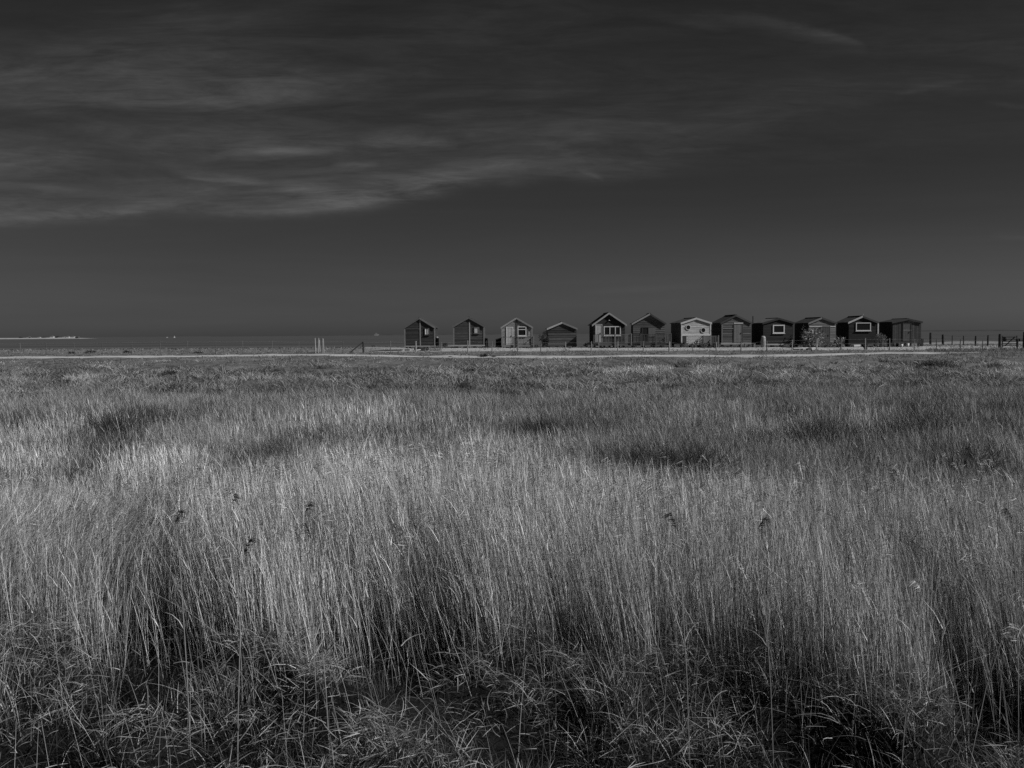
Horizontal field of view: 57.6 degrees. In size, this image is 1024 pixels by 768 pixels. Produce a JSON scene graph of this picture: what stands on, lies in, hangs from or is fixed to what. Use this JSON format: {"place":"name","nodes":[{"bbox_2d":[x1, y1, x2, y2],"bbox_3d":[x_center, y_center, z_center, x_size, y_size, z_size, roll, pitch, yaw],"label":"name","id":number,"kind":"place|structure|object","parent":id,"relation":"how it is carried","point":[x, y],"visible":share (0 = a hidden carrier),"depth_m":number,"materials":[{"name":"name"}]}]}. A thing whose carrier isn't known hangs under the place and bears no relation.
{"place":"outdoors","nodes":[
{"label":"outdoors","id":0,"kind":"place"},
{"bbox_2d":[0,338,91,338],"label":"sand spit","id":1,"kind":"structure","parent":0,"point":[45,338],"depth_m":2516.28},
{"bbox_2d":[0,341,1023,767],"bbox_3d":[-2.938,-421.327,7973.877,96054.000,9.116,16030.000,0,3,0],"label":"ground","id":2,"kind":"structure","parent":0,"point":[492,739],"depth_m":8.14,"materials":[{"name":"grey plant"}]},
{"bbox_2d":[65,402,159,442],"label":"rush clump","id":3,"kind":"object","parent":2,"relation":"on","point":[110,422],"visible":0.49,"depth_m":27.16,"materials":[{"name":"grey plant"}]},
{"bbox_2d":[159,368,183,376],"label":"rush clump","id":4,"kind":"object","parent":2,"relation":"on","point":[172,372],"visible":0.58,"depth_m":58.39,"materials":[{"name":"grey plant"}]},
{"bbox_2d":[17,341,340,355],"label":"wire fence","id":5,"kind":"object","parent":2,"relation":"on","point":[160,347],"visible":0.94,"depth_m":80.52,"materials":[{"name":"grey wood"}]},
{"bbox_2d":[168,509,194,755],"bbox_3d":[-2.671,2.061,7.585,0.302,2.102,0.101,0,3,0],"label":"tall reed","id":6,"kind":"object","parent":2,"relation":"on","point":[181,511],"visible":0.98,"depth_m":7.58,"materials":[{"name":"grey plant"}]},
{"bbox_2d":[219,493,244,707],"bbox_3d":[-2.474,1.929,8.180,0.248,1.956,0.083,0,3,0],"label":"tall reed","id":7,"kind":"object","parent":2,"relation":"on","point":[236,496],"visible":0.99,"depth_m":8.16,"materials":[{"name":"grey plant"}]},
{"bbox_2d":[227,538,259,766],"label":"tall reed","id":8,"kind":"object","parent":2,"relation":"on","point":[250,540],"visible":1,"depth_m":6.51,"materials":[{"name":"grey plant"}]},
{"bbox_2d":[299,502,319,709],"bbox_3d":[-1.720,1.897,7.867,0.180,1.823,0.098,-1,3,-4],"label":"tall reed","id":9,"kind":"object","parent":2,"relation":"on","point":[310,505],"visible":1,"depth_m":7.86,"materials":[{"name":"grey plant"}]},
{"bbox_2d":[301,523,340,758],"bbox_3d":[-1.422,2.070,6.995,0.340,2.088,0.128,0,3,0],"label":"tall reed","id":10,"kind":"object","parent":2,"relation":"on","point":[308,530],"visible":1,"depth_m":6.98,"materials":[{"name":"grey plant"}]},
{"bbox_2d":[365,347,405,348],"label":"plank","id":11,"kind":"object","parent":2,"relation":"on","point":[386,347],"visible":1,"depth_m":86.09,"materials":[{"name":"grey wood"}]},
{"bbox_2d":[384,349,409,350],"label":"plank","id":12,"kind":"object","parent":2,"relation":"on","point":[398,349],"visible":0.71,"depth_m":84.20,"materials":[{"name":"grey wood"}]},
{"bbox_2d":[403,317,437,347],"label":"beach hut","id":13,"kind":"object","parent":2,"relation":"on","point":[419,330],"visible":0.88,"depth_m":90.85,"materials":[{"name":"black wood"}]},
{"bbox_2d":[424,328,429,334],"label":"window","id":14,"kind":"structure","parent":13,"relation":"in","point":[426,330],"depth_m":90.81,"materials":[{"name":"white glass"}]},
{"bbox_2d":[414,347,428,350],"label":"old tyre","id":15,"kind":"object","parent":2,"relation":"on","point":[423,348],"visible":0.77,"depth_m":83.97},
{"bbox_2d":[448,317,485,347],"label":"beach hut","id":16,"kind":"object","parent":2,"relation":"on","point":[470,329],"visible":0.93,"depth_m":90.85,"materials":[{"name":"grey wood"}]},
{"bbox_2d":[474,327,479,333],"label":"window","id":17,"kind":"structure","parent":16,"relation":"in","point":[476,329],"depth_m":90.81,"materials":[{"name":"white glass"}]},
{"bbox_2d":[0,352,978,358],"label":"track","id":18,"kind":"structure","parent":2,"relation":"on","point":[459,356],"depth_m":75.56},
{"bbox_2d":[495,338,500,347],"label":"storage box","id":19,"kind":"object","parent":2,"relation":"on","point":[498,342],"visible":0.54,"depth_m":92.11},
{"bbox_2d":[0,375,1023,751],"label":"reed bed","id":20,"kind":"object","parent":2,"relation":"on","point":[442,517],"visible":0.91,"depth_m":9.99,"materials":[{"name":"grey plant"}]},
{"bbox_2d":[0,353,1023,522],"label":"marsh grass","id":21,"kind":"structure","parent":2,"relation":"on","point":[404,379],"depth_m":34.44,"materials":[{"name":"grey plant"}]},
{"bbox_2d":[0,343,1023,364],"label":"bank grass","id":22,"kind":"structure","parent":2,"relation":"on","point":[1017,349],"depth_m":80.36,"materials":[{"name":"grey plant"}]},
{"bbox_2d":[501,317,533,347],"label":"beach hut","id":23,"kind":"object","parent":2,"relation":"on","point":[514,330],"visible":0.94,"depth_m":90.81,"materials":[{"name":"grey wood"}]},
{"bbox_2d":[506,327,512,344],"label":"door","id":24,"kind":"structure","parent":23,"relation":"in","point":[509,330],"depth_m":90.83,"materials":[{"name":"white wood"}]},
{"bbox_2d":[517,326,526,336],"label":"window","id":25,"kind":"structure","parent":23,"relation":"in","point":[521,329],"depth_m":90.81,"materials":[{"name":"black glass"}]},
{"bbox_2d":[494,406,587,439],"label":"rush clump","id":26,"kind":"object","parent":2,"relation":"on","point":[541,425],"visible":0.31,"depth_m":25.37,"materials":[{"name":"grey plant"}]},
{"bbox_2d":[538,331,548,347],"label":"evergreen bush","id":27,"kind":"object","parent":2,"relation":"on","point":[544,340],"visible":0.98,"depth_m":91.11,"materials":[{"name":"grey plant"}]},
{"bbox_2d":[546,322,577,347],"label":"beach hut","id":28,"kind":"object","parent":2,"relation":"on","point":[559,333],"visible":0.79,"depth_m":91.86,"materials":[{"name":"grey wood"}]},
{"bbox_2d":[588,312,631,347],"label":"beach hut","id":29,"kind":"object","parent":2,"relation":"on","point":[609,327],"visible":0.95,"depth_m":90.79,"materials":[{"name":"black wood"}]},
{"bbox_2d":[595,324,601,341],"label":"door","id":30,"kind":"structure","parent":29,"relation":"in","point":[597,326],"depth_m":90.79,"materials":[{"name":"grey wood"}]},
{"bbox_2d":[604,326,620,335],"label":"window","id":31,"kind":"structure","parent":29,"relation":"in","point":[607,329],"depth_m":90.81,"materials":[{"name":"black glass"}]},
{"bbox_2d":[630,313,671,347],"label":"beach hut","id":32,"kind":"object","parent":2,"relation":"on","point":[648,328],"visible":0.82,"depth_m":90.78,"materials":[{"name":"grey wood"}]},
{"bbox_2d":[642,327,648,341],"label":"door","id":33,"kind":"structure","parent":32,"relation":"in","point":[645,330],"depth_m":90.85,"materials":[{"name":"grey wood"}]},
{"bbox_2d":[581,422,747,493],"bbox_3d":[2.542,1.391,16.840,3.062,1.443,2.818,-3,4,-35],"label":"rush clump","id":34,"kind":"object","parent":2,"relation":"on","point":[661,463],"visible":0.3,"depth_m":16.80,"materials":[{"name":"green plant"}]},
{"bbox_2d":[350,338,982,352],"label":"wire fence","id":35,"kind":"object","parent":2,"relation":"on","point":[362,343],"visible":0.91,"depth_m":81.42,"materials":[{"name":"grey metal"}]},
{"bbox_2d":[663,512,698,767],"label":"tall reed","id":36,"kind":"object","parent":2,"relation":"on","point":[668,515],"visible":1,"depth_m":7.25,"materials":[{"name":"grey plant"}]},
{"bbox_2d":[670,317,718,347],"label":"beach hut","id":37,"kind":"object","parent":2,"relation":"on","point":[693,330],"visible":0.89,"depth_m":90.84,"materials":[{"name":"white wood"}]},
{"bbox_2d":[637,431,758,484],"bbox_3d":[3.510,1.430,17.286,2.595,1.261,2.288,0,3,0],"label":"rush clump","id":38,"kind":"object","parent":2,"relation":"on","point":[701,459],"visible":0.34,"depth_m":17.00,"materials":[{"name":"grey plant"}]},
{"bbox_2d":[711,314,752,346],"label":"beach hut","id":39,"kind":"object","parent":2,"relation":"on","point":[732,329],"visible":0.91,"depth_m":90.85,"materials":[{"name":"grey wood"}]},
{"bbox_2d":[733,324,742,341],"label":"door","id":40,"kind":"structure","parent":39,"relation":"in","point":[738,328],"depth_m":90.83,"materials":[{"name":"grey wood"}]},
{"bbox_2d":[761,336,765,346],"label":"water butt","id":41,"kind":"object","parent":2,"relation":"on","point":[763,340],"visible":0.96,"depth_m":89.73,"materials":[{"name":"white plastic"}]},
{"bbox_2d":[748,517,783,767],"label":"tall reed","id":42,"kind":"object","parent":2,"relation":"on","point":[762,521],"visible":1,"depth_m":7.10,"materials":[{"name":"grey plant"}]},
{"bbox_2d":[751,316,794,346],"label":"beach hut","id":43,"kind":"object","parent":2,"relation":"on","point":[773,331],"visible":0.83,"depth_m":90.89,"materials":[{"name":"black wood"}]},
{"bbox_2d":[772,325,784,333],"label":"window","id":44,"kind":"structure","parent":43,"relation":"in","point":[777,329],"depth_m":90.81,"materials":[{"name":"black glass"}]},
{"bbox_2d":[799,324,807,346],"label":"leafy plant","id":45,"kind":"object","parent":2,"relation":"on","point":[801,334],"visible":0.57,"depth_m":90.25,"materials":[{"name":"grey plant"}]},
{"bbox_2d":[802,327,825,347],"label":"leafy plant","id":46,"kind":"object","parent":2,"relation":"on","point":[812,337],"visible":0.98,"depth_m":88.71,"materials":[{"name":"grey plant"}]},
{"bbox_2d":[748,408,881,453],"bbox_3d":[7.182,1.140,22.573,3.256,1.336,2.867,-3,4,-35],"label":"rush clump","id":47,"kind":"object","parent":2,"relation":"on","point":[813,431],"visible":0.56,"depth_m":22.47,"materials":[{"name":"grey plant"}]},
{"bbox_2d":[794,317,836,346],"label":"beach hut","id":48,"kind":"object","parent":2,"relation":"on","point":[827,326],"visible":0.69,"depth_m":90.92,"materials":[{"name":"grey wood"}]},
{"bbox_2d":[820,326,829,343],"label":"door","id":49,"kind":"structure","parent":48,"relation":"in","point":[826,330],"depth_m":90.87,"materials":[{"name":"grey wood"}]},
{"bbox_2d":[821,341,831,347],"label":"shrub","id":50,"kind":"object","parent":2,"relation":"on","point":[824,344],"visible":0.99,"depth_m":89.25,"materials":[{"name":"grey plant"}]},
{"bbox_2d":[833,337,845,346],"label":"leafy plant","id":51,"kind":"object","parent":2,"relation":"on","point":[838,343],"visible":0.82,"depth_m":89.29,"materials":[{"name":"grey plant"}]},
{"bbox_2d":[836,314,878,346],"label":"beach hut","id":52,"kind":"object","parent":2,"relation":"on","point":[861,328],"visible":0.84,"depth_m":90.88,"materials":[{"name":"black wood"}]},
{"bbox_2d":[856,323,870,330],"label":"window","id":53,"kind":"structure","parent":52,"relation":"in","point":[859,326],"depth_m":90.81,"materials":[{"name":"black glass"}]},
{"bbox_2d":[874,333,887,346],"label":"round bush","id":54,"kind":"object","parent":2,"relation":"on","point":[882,337],"visible":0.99,"depth_m":89.30,"materials":[{"name":"grey plant"}]},
{"bbox_2d":[878,318,922,346],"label":"beach hut","id":55,"kind":"object","parent":2,"relation":"on","point":[905,331],"visible":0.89,"depth_m":90.87,"materials":[{"name":"grey wood"}]},
{"bbox_2d":[902,323,910,340],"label":"door","id":56,"kind":"structure","parent":55,"relation":"in","point":[906,335],"depth_m":90.83,"materials":[{"name":"grey wood"}]},
{"bbox_2d":[895,580,921,766],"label":"tall reed","id":57,"kind":"object","parent":2,"relation":"on","point":[915,584],"visible":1,"depth_m":6.83,"materials":[{"name":"grey plant"}]},
{"bbox_2d":[870,404,988,441],"bbox_3d":[9.959,1.031,22.802,2.737,1.194,2.654,-2,3,-26],"label":"rush clump","id":58,"kind":"object","parent":2,"relation":"on","point":[924,426],"visible":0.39,"depth_m":22.89,"materials":[{"name":"grey plant"}]},
{"bbox_2d":[912,358,965,368],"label":"rush clump","id":59,"kind":"object","parent":2,"relation":"on","point":[944,364],"visible":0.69,"depth_m":63.70,"materials":[{"name":"grey plant"}]},
{"bbox_2d":[895,432,1023,485],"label":"rush clump","id":60,"kind":"object","parent":2,"relation":"on","point":[968,453],"visible":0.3,"depth_m":17.41,"materials":[{"name":"grey plant"}]},
{"bbox_2d":[929,333,1000,346],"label":"timber fence","id":61,"kind":"object","parent":2,"relation":"on","point":[999,339],"visible":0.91,"depth_m":96.88,"materials":[{"name":"black wood"}]},
{"bbox_2d":[947,623,1018,767],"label":"tall reed","id":62,"kind":"object","parent":2,"relation":"on","point":[1006,630],"visible":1,"depth_m":6.29,"materials":[{"name":"grey plant"}]},
{"bbox_2d":[992,508,1023,761],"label":"tall reed","id":63,"kind":"object","parent":2,"relation":"on","point":[1009,514],"visible":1,"depth_m":7.36,"materials":[{"name":"grey plant"}]},
{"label":"gate post","id":64,"kind":"object","parent":2,"relation":"on","visible":0},
{"bbox_2d":[1002,336,1017,346],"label":"field gate","id":65,"kind":"structure","parent":64,"relation":"attached to","point":[1009,341],"depth_m":85.92,"materials":[{"name":"grey wood"}]},
{"bbox_2d":[0,331,1023,349],"bbox_3d":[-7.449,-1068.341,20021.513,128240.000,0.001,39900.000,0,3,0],"label":"sea","id":66,"kind":"structure","parent":0,"point":[180,342],"depth_m":654.41,"materials":[{"name":"liquid"}]},
{"bbox_2d":[0,0,1023,337],"label":"sky","id":67,"kind":"structure","parent":0,"point":[169,168],"materials":[{"name":"grey"}]},
{"bbox_2d":[211,330,1023,336],"bbox_3d":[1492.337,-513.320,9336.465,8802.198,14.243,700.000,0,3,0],"label":"coast","id":68,"kind":"structure","parent":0,"point":[588,333],"depth_m":9020.66}
]}

